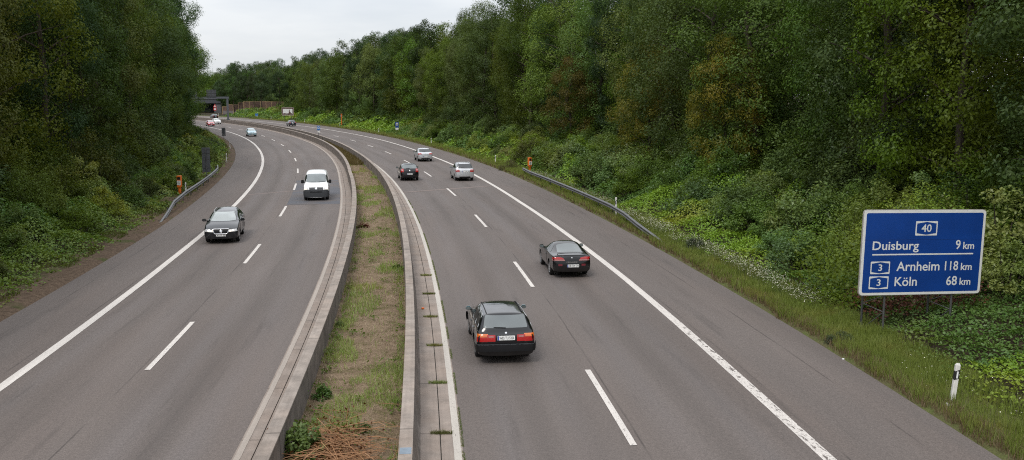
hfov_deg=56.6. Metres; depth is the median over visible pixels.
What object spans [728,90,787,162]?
shrub
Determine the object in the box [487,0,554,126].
deciduous tree
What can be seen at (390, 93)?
deciduous tree
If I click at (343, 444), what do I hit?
brushwood heap
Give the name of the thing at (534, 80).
deciduous tree
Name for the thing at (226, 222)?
estate car
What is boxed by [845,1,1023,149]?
deciduous tree
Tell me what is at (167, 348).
lane marking
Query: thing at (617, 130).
shrub
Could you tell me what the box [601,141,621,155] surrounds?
shrub
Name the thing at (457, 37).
deciduous tree
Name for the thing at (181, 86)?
deciduous tree
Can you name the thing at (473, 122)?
shrub
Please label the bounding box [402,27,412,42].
deciduous tree
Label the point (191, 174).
shrub
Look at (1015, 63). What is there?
deciduous tree
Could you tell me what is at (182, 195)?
guard rail
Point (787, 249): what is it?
shrub
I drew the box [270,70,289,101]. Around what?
deciduous tree
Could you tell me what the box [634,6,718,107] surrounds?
deciduous tree
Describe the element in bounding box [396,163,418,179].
hatchback
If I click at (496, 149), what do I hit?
shrub
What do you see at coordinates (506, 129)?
shrub
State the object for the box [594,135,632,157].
shrub
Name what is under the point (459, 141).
shrub
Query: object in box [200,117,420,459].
concrete barrier
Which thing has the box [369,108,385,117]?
shrub
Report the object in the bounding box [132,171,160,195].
shrub
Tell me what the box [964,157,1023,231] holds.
shrub
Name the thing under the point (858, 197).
shrub
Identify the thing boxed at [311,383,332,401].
shrub
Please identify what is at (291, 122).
hatchback
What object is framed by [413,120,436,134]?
shrub
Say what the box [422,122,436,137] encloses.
shrub
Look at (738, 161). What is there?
shrub
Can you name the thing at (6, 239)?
shrub
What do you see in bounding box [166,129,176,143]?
shrub
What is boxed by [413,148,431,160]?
hatchback
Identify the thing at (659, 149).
shrub
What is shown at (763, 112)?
shrub
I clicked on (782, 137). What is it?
shrub
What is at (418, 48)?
deciduous tree
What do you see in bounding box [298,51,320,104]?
deciduous tree
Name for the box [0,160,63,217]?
shrub
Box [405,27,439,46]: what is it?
deciduous tree
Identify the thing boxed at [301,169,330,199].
van
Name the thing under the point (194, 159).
shrub
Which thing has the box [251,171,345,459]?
seam
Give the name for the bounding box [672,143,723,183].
shrub
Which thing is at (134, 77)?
deciduous tree
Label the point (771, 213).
shrub
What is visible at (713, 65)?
deciduous tree
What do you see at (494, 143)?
shrub
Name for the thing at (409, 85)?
deciduous tree
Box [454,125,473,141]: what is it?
shrub
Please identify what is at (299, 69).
deciduous tree
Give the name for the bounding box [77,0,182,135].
deciduous tree
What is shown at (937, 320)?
undergrowth
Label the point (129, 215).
undergrowth
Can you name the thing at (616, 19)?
deciduous tree
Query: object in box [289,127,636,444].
lane marking
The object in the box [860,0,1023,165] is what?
deciduous tree
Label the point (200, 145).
shrub
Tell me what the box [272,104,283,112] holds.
shrub
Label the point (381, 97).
deciduous tree
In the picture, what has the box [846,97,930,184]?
shrub
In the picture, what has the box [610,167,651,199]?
shrub
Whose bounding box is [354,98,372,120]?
shrub
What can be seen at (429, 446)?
gutter
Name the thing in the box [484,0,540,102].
deciduous tree
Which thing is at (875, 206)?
shrub
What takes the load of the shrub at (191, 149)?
on the bank at (44, 240)
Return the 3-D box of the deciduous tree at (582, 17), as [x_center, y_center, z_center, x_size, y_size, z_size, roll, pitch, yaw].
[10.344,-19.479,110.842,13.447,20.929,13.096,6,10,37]
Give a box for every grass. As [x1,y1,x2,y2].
[303,164,405,459]
[314,136,363,164]
[408,200,465,459]
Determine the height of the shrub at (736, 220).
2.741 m
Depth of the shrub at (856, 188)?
47.12 m
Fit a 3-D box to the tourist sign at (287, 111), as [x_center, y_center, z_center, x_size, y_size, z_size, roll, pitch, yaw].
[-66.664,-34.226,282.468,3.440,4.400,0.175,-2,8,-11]
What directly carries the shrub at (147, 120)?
on the bank at (44, 240)
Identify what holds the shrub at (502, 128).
on the bank at (937, 346)
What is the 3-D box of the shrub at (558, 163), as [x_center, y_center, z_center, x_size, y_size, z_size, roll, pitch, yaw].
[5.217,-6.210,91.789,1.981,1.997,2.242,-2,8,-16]
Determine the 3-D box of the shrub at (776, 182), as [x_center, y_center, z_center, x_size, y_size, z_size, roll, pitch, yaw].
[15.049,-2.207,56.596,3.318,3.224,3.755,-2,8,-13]
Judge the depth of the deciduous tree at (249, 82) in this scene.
347.13 m
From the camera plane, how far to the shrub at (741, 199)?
52.66 m
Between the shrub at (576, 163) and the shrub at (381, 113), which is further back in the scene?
the shrub at (381, 113)
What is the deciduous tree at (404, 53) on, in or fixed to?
on the bank at (937, 346)
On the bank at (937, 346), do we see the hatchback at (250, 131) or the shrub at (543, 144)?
the shrub at (543, 144)
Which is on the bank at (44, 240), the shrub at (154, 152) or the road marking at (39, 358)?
the shrub at (154, 152)
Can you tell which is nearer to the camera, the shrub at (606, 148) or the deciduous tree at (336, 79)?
the shrub at (606, 148)
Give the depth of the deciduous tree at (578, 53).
131.73 m
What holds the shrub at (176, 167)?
on the bank at (44, 240)
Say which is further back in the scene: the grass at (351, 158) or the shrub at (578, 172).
the grass at (351, 158)
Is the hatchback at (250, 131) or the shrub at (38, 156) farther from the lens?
the hatchback at (250, 131)
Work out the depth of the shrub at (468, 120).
161.05 m
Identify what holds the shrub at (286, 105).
on the bank at (937, 346)
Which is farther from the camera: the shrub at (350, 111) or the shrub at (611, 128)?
the shrub at (350, 111)
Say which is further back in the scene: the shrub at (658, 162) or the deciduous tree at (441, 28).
the deciduous tree at (441, 28)
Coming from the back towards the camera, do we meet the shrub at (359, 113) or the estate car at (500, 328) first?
the shrub at (359, 113)
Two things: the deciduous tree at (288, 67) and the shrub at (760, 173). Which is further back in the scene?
the deciduous tree at (288, 67)
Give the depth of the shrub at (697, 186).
58.89 m
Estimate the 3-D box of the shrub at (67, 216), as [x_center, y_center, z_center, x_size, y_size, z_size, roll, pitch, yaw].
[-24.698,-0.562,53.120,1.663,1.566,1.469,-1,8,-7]
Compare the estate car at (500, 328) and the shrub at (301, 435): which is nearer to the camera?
the shrub at (301, 435)
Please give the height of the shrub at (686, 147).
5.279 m
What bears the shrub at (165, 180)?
on the bank at (44, 240)
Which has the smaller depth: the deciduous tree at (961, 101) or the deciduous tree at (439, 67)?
the deciduous tree at (961, 101)
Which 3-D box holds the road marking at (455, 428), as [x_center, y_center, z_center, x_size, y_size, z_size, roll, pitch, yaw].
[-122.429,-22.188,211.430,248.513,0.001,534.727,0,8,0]
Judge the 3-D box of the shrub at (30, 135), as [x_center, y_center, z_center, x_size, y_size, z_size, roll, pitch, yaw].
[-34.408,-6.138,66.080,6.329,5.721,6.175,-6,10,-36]
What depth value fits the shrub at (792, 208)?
46.73 m
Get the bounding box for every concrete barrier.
[192,117,356,459]
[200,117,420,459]
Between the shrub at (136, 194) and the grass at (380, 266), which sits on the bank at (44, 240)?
the shrub at (136, 194)
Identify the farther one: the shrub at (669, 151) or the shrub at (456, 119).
the shrub at (456, 119)
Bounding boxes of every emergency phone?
[176,175,181,192]
[528,157,531,169]
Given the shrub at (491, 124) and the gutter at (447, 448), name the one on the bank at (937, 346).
the shrub at (491, 124)
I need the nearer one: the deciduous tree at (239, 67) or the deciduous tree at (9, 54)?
the deciduous tree at (9, 54)
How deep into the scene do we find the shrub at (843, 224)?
40.84 m
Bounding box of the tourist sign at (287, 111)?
[282,107,293,119]
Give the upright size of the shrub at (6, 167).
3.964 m
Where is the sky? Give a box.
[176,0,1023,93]
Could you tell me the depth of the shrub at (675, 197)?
60.34 m
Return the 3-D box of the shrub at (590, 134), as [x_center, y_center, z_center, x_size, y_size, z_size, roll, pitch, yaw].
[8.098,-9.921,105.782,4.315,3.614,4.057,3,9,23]
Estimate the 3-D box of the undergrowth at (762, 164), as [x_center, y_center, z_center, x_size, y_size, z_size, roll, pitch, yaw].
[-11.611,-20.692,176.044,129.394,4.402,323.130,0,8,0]
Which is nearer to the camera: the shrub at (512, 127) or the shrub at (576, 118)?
the shrub at (576, 118)
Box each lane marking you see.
[145,127,298,369]
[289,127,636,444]
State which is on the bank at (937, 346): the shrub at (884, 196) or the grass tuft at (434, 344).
the shrub at (884, 196)
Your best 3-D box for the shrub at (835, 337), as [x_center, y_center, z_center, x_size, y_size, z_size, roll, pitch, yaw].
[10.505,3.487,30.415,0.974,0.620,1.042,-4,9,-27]
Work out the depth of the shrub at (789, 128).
67.09 m
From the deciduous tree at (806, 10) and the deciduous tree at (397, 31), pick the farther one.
the deciduous tree at (397, 31)
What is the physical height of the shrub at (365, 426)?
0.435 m
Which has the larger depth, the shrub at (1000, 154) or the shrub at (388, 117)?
the shrub at (388, 117)
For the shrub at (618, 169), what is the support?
on the bank at (937, 346)
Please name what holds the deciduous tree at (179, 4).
on the bank at (44, 240)
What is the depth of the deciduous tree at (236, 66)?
393.94 m
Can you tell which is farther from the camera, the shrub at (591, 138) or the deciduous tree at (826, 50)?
the shrub at (591, 138)
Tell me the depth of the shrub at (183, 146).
110.87 m
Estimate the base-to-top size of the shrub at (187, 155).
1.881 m
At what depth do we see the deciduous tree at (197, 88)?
143.75 m
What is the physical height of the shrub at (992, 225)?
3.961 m
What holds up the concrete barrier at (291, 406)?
on the median
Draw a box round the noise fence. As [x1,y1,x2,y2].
[222,101,283,113]
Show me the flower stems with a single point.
(751, 270)
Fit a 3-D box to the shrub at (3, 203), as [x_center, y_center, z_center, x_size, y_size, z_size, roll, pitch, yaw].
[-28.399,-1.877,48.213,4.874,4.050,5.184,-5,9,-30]
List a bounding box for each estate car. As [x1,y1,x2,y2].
[202,206,244,241]
[466,300,535,355]
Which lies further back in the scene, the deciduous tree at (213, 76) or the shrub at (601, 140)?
the deciduous tree at (213, 76)
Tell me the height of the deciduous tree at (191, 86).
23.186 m
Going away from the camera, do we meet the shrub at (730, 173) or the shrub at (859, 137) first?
the shrub at (859, 137)
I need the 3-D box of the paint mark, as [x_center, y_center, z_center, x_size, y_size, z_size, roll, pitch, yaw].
[-2.134,4.420,19.031,0.235,0.001,0.347,-1,8,-5]
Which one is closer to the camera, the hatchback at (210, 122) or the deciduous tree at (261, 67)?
the hatchback at (210, 122)
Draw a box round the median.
[287,165,405,459]
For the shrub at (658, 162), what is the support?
on the bank at (937, 346)
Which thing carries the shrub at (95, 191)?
on the bank at (44, 240)
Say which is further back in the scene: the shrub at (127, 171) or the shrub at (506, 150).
the shrub at (506, 150)
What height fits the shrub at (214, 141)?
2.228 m
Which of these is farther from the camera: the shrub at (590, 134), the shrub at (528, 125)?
the shrub at (528, 125)
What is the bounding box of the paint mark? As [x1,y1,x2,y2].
[399,447,411,453]
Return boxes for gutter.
[197,120,345,459]
[377,165,463,459]
[389,181,440,459]
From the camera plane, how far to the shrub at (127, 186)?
65.36 m
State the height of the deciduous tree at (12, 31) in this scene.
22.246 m
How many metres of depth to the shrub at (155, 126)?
90.29 m
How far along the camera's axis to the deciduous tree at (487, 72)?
167.15 m
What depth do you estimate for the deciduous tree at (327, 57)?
296.00 m
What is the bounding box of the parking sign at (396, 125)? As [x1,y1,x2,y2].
[395,122,398,129]
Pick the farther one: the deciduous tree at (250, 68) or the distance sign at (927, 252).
the deciduous tree at (250, 68)
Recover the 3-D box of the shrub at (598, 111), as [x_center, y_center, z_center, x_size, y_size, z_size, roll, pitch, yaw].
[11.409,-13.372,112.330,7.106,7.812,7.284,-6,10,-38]
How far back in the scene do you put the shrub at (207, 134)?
153.44 m
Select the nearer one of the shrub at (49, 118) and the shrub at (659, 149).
the shrub at (49, 118)
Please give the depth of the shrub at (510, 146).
114.99 m
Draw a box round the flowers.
[537,171,1021,412]
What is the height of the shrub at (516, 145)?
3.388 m
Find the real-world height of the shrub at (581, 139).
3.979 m
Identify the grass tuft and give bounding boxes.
[426,343,441,345]
[428,379,447,383]
[430,428,453,434]
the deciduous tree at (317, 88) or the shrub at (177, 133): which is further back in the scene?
the deciduous tree at (317, 88)
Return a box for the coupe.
[539,240,589,273]
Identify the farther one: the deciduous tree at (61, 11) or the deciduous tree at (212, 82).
the deciduous tree at (212, 82)
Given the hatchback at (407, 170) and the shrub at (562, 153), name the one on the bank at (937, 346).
the shrub at (562, 153)
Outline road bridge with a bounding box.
[194,99,221,112]
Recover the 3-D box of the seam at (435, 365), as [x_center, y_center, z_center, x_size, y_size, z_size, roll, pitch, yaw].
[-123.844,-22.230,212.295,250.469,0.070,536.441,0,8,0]
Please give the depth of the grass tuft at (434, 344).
30.23 m
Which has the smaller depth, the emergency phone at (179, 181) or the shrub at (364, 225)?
the shrub at (364, 225)
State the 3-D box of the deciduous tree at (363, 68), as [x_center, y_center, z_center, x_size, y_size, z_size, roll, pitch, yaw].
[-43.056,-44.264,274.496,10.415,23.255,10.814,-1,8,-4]
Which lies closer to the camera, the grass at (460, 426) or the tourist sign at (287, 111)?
the grass at (460, 426)
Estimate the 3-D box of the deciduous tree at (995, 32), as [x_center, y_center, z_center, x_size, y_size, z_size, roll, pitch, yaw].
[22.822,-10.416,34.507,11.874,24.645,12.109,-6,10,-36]
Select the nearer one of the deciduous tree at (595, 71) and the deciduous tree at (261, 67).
the deciduous tree at (595, 71)
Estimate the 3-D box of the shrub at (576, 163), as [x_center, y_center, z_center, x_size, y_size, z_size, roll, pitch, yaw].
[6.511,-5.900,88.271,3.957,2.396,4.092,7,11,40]
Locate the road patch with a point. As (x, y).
(297, 197)
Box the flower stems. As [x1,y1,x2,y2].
[534,171,1019,415]
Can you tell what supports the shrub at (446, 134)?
on the bank at (937, 346)
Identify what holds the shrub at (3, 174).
on the bank at (44, 240)
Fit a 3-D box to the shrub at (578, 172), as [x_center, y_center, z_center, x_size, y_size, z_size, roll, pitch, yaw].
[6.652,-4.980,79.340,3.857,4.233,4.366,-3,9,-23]
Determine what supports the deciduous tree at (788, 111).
on the bank at (937, 346)
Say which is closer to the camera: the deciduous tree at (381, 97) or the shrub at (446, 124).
the shrub at (446, 124)
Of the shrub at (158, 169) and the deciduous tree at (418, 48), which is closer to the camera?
the shrub at (158, 169)
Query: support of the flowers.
attached to the flower stems
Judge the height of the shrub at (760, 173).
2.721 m
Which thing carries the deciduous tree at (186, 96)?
on the bank at (44, 240)
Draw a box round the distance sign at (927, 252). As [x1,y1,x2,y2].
[858,209,985,327]
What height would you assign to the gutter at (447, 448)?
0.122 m
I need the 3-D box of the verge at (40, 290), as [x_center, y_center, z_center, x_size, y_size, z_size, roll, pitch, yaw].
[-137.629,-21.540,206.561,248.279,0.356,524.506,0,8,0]
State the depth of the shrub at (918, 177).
42.75 m
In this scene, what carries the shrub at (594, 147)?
on the bank at (937, 346)
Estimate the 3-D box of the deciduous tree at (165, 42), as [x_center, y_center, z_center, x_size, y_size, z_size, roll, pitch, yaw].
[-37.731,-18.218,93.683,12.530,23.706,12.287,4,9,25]
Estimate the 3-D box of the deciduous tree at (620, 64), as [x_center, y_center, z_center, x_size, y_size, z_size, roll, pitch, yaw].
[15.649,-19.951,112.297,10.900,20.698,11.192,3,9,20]
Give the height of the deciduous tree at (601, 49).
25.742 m
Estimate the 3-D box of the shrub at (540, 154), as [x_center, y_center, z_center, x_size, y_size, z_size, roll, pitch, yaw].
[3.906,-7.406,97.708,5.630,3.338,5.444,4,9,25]
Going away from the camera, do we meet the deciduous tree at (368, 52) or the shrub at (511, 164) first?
the shrub at (511, 164)
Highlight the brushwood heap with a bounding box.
[267,403,399,459]
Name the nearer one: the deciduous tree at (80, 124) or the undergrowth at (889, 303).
the undergrowth at (889, 303)
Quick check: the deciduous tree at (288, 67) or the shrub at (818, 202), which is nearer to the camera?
the shrub at (818, 202)
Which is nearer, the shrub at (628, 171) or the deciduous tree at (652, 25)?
the shrub at (628, 171)
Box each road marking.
[0,124,263,390]
[198,120,342,459]
[208,117,836,459]
[374,163,461,459]
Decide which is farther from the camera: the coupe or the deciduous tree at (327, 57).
the deciduous tree at (327, 57)
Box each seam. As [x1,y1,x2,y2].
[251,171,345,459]
[406,210,441,459]
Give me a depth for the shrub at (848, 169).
50.86 m
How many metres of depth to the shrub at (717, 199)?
54.70 m
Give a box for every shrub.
[0,100,60,169]
[0,105,62,176]
[0,140,30,180]
[0,146,70,205]
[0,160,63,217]
[0,161,16,198]
[0,192,6,212]
[0,201,48,240]
[0,221,37,255]
[0,251,11,277]
[6,90,81,151]
[26,143,90,202]
[28,185,69,216]
[50,94,108,164]
[55,155,113,197]
[55,204,105,232]
[57,206,83,226]
[59,125,131,191]
[73,181,111,200]
[84,127,144,175]
[84,136,135,178]
[85,185,129,214]
[97,117,152,171]
[106,108,168,165]
[109,176,149,200]
[112,181,150,209]
[117,151,147,174]
[122,109,171,165]
[131,102,177,163]
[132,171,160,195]
[144,134,176,161]
[144,165,169,184]
[149,163,166,174]
[152,166,187,191]
[158,148,191,167]
[158,158,189,180]
[163,156,182,169]
[165,104,195,139]
[166,120,187,142]
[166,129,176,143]
[171,160,197,179]
[172,141,186,150]
[181,150,199,158]
[182,109,199,134]
[182,151,201,169]
[185,146,200,156]
[186,138,197,148]
[196,140,212,152]
[198,145,218,161]
[200,141,217,152]
[201,131,213,138]
[204,135,222,146]
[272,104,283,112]
[281,99,294,110]
[283,418,333,459]
[290,101,302,112]
[304,106,315,116]
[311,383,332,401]
[325,104,335,114]
[335,99,345,114]
[335,320,343,327]
[337,105,352,117]
[344,100,358,114]
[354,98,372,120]
[355,420,370,433]
[358,222,369,227]
[361,103,376,119]
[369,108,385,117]
[375,110,386,121]
[382,113,398,123]
[400,110,417,122]
[403,123,422,135]
[404,108,422,124]
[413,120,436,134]
[418,121,442,136]
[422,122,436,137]
[423,95,447,124]
[428,118,454,136]
[434,100,454,123]
[434,123,461,141]
[438,120,454,133]
[439,99,463,124]
[448,103,469,124]
[452,136,466,146]
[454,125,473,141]
[458,113,482,130]
[459,100,481,125]
[465,132,489,150]
[473,117,495,130]
[479,104,508,134]
[487,133,511,152]
[488,128,501,135]
[489,145,504,154]
[495,115,527,133]
[496,147,512,158]
[497,125,523,139]
[497,158,520,170]
[501,130,518,144]
[503,124,521,136]
[503,140,519,152]
[507,133,542,154]
[508,136,538,164]
[517,121,547,139]
[520,102,540,124]
[521,126,546,139]
[524,142,557,168]
[526,137,551,152]
[527,137,554,152]
[532,96,563,134]
[537,152,554,168]
[544,98,580,141]
[546,136,592,167]
[548,123,577,145]
[549,138,587,161]
[552,134,590,161]
[556,157,570,169]
[558,105,602,144]
[560,154,583,174]
[568,145,611,187]
[573,131,598,146]
[574,125,594,142]
[580,89,613,132]
[588,134,618,152]
[589,117,618,142]
[589,145,621,170]
[591,130,616,147]
[593,146,657,185]
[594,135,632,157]
[595,139,657,172]
[600,100,640,141]
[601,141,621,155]
[606,154,651,188]
[608,158,654,190]
[610,109,654,150]
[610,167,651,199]
[612,88,678,139]
[625,149,666,189]
[629,141,653,159]
[633,136,653,145]
[649,136,686,166]
[651,167,688,196]
[655,173,726,213]
[659,128,687,163]
[659,144,716,183]
[660,149,687,181]
[664,105,727,156]
[664,126,715,169]
[670,103,729,153]
[671,175,707,210]
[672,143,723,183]
[677,133,754,179]
[681,163,731,195]
[685,160,748,188]
[686,235,707,248]
[688,142,772,190]
[689,191,738,224]
[691,150,750,185]
[700,199,715,221]
[708,177,777,225]
[717,177,772,219]
[718,66,797,155]
[721,191,789,234]
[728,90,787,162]
[733,137,781,174]
[741,166,791,203]
[741,169,794,198]
[745,199,790,226]
[745,210,788,238]
[752,225,802,255]
[756,106,841,198]
[760,109,833,169]
[760,121,811,160]
[760,181,856,237]
[760,231,842,274]
[784,117,869,196]
[787,64,889,169]
[788,191,841,229]
[789,192,871,262]
[790,186,853,234]
[810,110,923,203]
[823,87,936,202]
[824,330,853,344]
[830,184,886,223]
[831,170,891,229]
[832,201,888,241]
[840,174,916,228]
[842,179,997,255]
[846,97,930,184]
[893,163,990,209]
[900,111,1023,201]
[911,189,972,208]
[920,147,1021,227]
[958,110,1023,209]
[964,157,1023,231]
[968,111,1023,187]
[979,185,1023,269]
[980,237,1023,296]
[985,170,1023,258]
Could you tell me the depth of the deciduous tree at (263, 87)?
337.99 m
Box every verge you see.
[0,133,235,321]
[200,115,1023,459]
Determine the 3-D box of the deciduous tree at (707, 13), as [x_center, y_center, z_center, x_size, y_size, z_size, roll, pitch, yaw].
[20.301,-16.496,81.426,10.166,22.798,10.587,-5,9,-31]
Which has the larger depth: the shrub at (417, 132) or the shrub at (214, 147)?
the shrub at (417, 132)
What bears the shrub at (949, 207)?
on the bank at (937, 346)
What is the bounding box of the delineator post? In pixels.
[950,363,960,398]
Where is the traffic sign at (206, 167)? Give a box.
[201,147,210,176]
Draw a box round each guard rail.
[158,165,217,222]
[522,168,661,242]
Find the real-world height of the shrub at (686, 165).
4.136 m
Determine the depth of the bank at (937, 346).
31.66 m
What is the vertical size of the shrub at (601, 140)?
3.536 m
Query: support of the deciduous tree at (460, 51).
on the bank at (937, 346)
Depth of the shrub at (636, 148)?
84.67 m
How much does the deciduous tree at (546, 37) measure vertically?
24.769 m
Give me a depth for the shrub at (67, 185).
57.95 m
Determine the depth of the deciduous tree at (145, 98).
89.32 m
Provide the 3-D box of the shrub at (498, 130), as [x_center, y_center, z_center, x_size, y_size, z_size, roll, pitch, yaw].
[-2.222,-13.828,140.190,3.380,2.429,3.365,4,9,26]
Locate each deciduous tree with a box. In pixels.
[0,0,34,164]
[0,0,104,172]
[0,0,110,161]
[0,0,134,160]
[0,1,48,137]
[0,22,46,118]
[2,2,77,123]
[21,0,158,144]
[26,0,131,162]
[47,0,161,131]
[69,0,195,139]
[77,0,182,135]
[106,0,190,136]
[124,0,196,134]
[134,3,196,134]
[148,1,189,126]
[154,0,198,125]
[155,0,213,125]
[163,39,193,125]
[164,37,211,123]
[179,17,200,113]
[183,30,215,118]
[205,73,222,92]
[210,68,230,105]
[212,79,227,113]
[216,68,237,105]
[224,77,242,111]
[228,61,243,103]
[228,63,246,103]
[231,74,248,112]
[235,63,254,102]
[244,63,258,97]
[246,72,260,107]
[251,62,273,100]
[252,71,269,108]
[263,65,280,101]
[266,64,287,104]
[270,69,301,107]
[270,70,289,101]
[272,57,289,104]
[282,56,304,107]
[289,59,315,108]
[296,62,319,110]
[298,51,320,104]
[298,54,316,101]
[307,58,334,113]
[307,61,324,108]
[312,48,328,60]
[312,58,341,114]
[319,52,338,92]
[319,56,348,109]
[324,38,360,107]
[331,54,344,106]
[339,52,377,109]
[341,38,375,110]
[349,41,389,114]
[350,37,376,99]
[357,33,388,112]
[358,31,382,108]
[367,33,392,107]
[372,30,409,111]
[374,36,418,116]
[375,29,411,106]
[377,32,412,113]
[389,29,429,116]
[392,38,441,119]
[398,28,427,110]
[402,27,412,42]
[405,18,448,115]
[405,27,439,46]
[412,40,457,121]
[418,20,451,86]
[418,37,475,118]
[426,33,459,102]
[430,24,447,46]
[442,22,489,116]
[444,7,486,108]
[445,13,474,106]
[450,0,513,120]
[457,2,520,125]
[473,16,539,110]
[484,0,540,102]
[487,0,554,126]
[488,21,550,111]
[495,0,559,131]
[513,0,620,140]
[515,0,585,116]
[524,0,589,130]
[539,55,601,143]
[545,0,613,106]
[547,0,649,133]
[582,0,627,108]
[583,0,648,136]
[589,0,713,141]
[602,0,689,124]
[604,41,689,157]
[605,9,633,107]
[619,0,804,165]
[621,0,726,150]
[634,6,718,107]
[662,0,850,170]
[666,0,782,114]
[684,29,772,166]
[696,0,814,125]
[728,3,865,124]
[731,0,918,130]
[740,3,827,111]
[769,0,941,150]
[781,0,1001,150]
[789,0,989,193]
[822,0,977,137]
[838,0,1023,202]
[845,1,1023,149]
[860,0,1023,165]
[908,0,1023,189]
[959,0,1023,205]
[996,0,1023,124]
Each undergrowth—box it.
[0,127,229,306]
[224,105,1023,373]
[303,109,981,203]
[788,223,1016,310]
[842,280,990,324]
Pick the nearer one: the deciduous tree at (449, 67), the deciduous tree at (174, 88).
the deciduous tree at (174, 88)
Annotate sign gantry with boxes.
[191,89,229,119]
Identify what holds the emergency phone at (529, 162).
on the bank at (937, 346)
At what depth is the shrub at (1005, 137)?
43.21 m
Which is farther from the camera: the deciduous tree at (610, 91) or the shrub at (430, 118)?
the shrub at (430, 118)
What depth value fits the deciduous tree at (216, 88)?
374.29 m
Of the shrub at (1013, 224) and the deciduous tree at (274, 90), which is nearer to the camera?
the shrub at (1013, 224)
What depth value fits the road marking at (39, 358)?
35.30 m
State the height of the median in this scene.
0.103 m
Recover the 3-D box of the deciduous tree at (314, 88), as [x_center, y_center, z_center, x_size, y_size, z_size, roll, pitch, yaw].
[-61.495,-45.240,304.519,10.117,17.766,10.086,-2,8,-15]
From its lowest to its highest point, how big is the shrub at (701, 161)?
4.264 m
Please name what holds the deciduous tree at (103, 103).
on the bank at (44, 240)
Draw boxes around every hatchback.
[206,120,214,125]
[212,118,220,123]
[246,128,256,135]
[286,120,295,125]
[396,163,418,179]
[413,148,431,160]
[449,162,473,179]
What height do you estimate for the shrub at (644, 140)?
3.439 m
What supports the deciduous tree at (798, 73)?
on the bank at (937, 346)
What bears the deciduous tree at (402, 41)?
on the bank at (937, 346)
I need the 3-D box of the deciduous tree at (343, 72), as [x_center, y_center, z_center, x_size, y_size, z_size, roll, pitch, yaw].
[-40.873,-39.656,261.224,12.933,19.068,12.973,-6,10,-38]
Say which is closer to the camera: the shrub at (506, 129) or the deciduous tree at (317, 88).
the shrub at (506, 129)
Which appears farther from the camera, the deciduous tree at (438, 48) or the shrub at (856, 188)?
the deciduous tree at (438, 48)
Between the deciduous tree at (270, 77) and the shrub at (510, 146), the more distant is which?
the deciduous tree at (270, 77)
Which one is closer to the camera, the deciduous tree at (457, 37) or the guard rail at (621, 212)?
the guard rail at (621, 212)
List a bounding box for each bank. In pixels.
[0,149,198,278]
[195,112,1023,419]
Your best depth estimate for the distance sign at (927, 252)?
30.90 m
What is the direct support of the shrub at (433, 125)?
on the bank at (937, 346)
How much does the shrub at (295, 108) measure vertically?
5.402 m
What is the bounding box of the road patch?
[287,180,339,204]
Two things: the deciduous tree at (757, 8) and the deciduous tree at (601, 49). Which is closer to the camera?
the deciduous tree at (757, 8)
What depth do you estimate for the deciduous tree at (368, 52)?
237.60 m
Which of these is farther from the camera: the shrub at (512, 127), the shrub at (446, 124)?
the shrub at (446, 124)
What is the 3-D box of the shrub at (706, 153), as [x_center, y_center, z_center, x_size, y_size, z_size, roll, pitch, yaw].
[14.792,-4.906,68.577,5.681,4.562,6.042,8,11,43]
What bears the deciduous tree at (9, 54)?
on the bank at (44, 240)
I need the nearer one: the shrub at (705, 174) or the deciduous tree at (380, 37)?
the shrub at (705, 174)
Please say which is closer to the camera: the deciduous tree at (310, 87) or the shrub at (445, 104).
the shrub at (445, 104)
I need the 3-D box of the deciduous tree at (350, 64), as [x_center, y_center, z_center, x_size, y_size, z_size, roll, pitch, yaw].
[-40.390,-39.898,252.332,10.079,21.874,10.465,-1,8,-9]
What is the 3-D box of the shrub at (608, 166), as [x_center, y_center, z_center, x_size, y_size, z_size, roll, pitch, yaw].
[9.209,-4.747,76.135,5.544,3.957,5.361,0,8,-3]
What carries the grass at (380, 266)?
on the median
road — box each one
[0,120,339,459]
[194,115,1001,459]
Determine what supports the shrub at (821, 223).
on the bank at (937, 346)
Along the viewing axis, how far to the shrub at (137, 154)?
79.85 m
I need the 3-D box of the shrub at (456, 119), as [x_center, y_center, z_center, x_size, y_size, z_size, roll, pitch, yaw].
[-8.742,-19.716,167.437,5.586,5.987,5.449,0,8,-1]
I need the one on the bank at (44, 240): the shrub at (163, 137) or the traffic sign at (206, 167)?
the shrub at (163, 137)
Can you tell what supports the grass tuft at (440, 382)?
on the gutter at (447, 448)
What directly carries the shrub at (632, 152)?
on the bank at (937, 346)
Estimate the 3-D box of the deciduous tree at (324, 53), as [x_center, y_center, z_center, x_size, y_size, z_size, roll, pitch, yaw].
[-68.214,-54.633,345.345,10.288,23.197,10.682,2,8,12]
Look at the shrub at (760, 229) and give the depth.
48.51 m
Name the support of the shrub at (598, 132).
on the bank at (937, 346)
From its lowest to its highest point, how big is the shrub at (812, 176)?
5.480 m

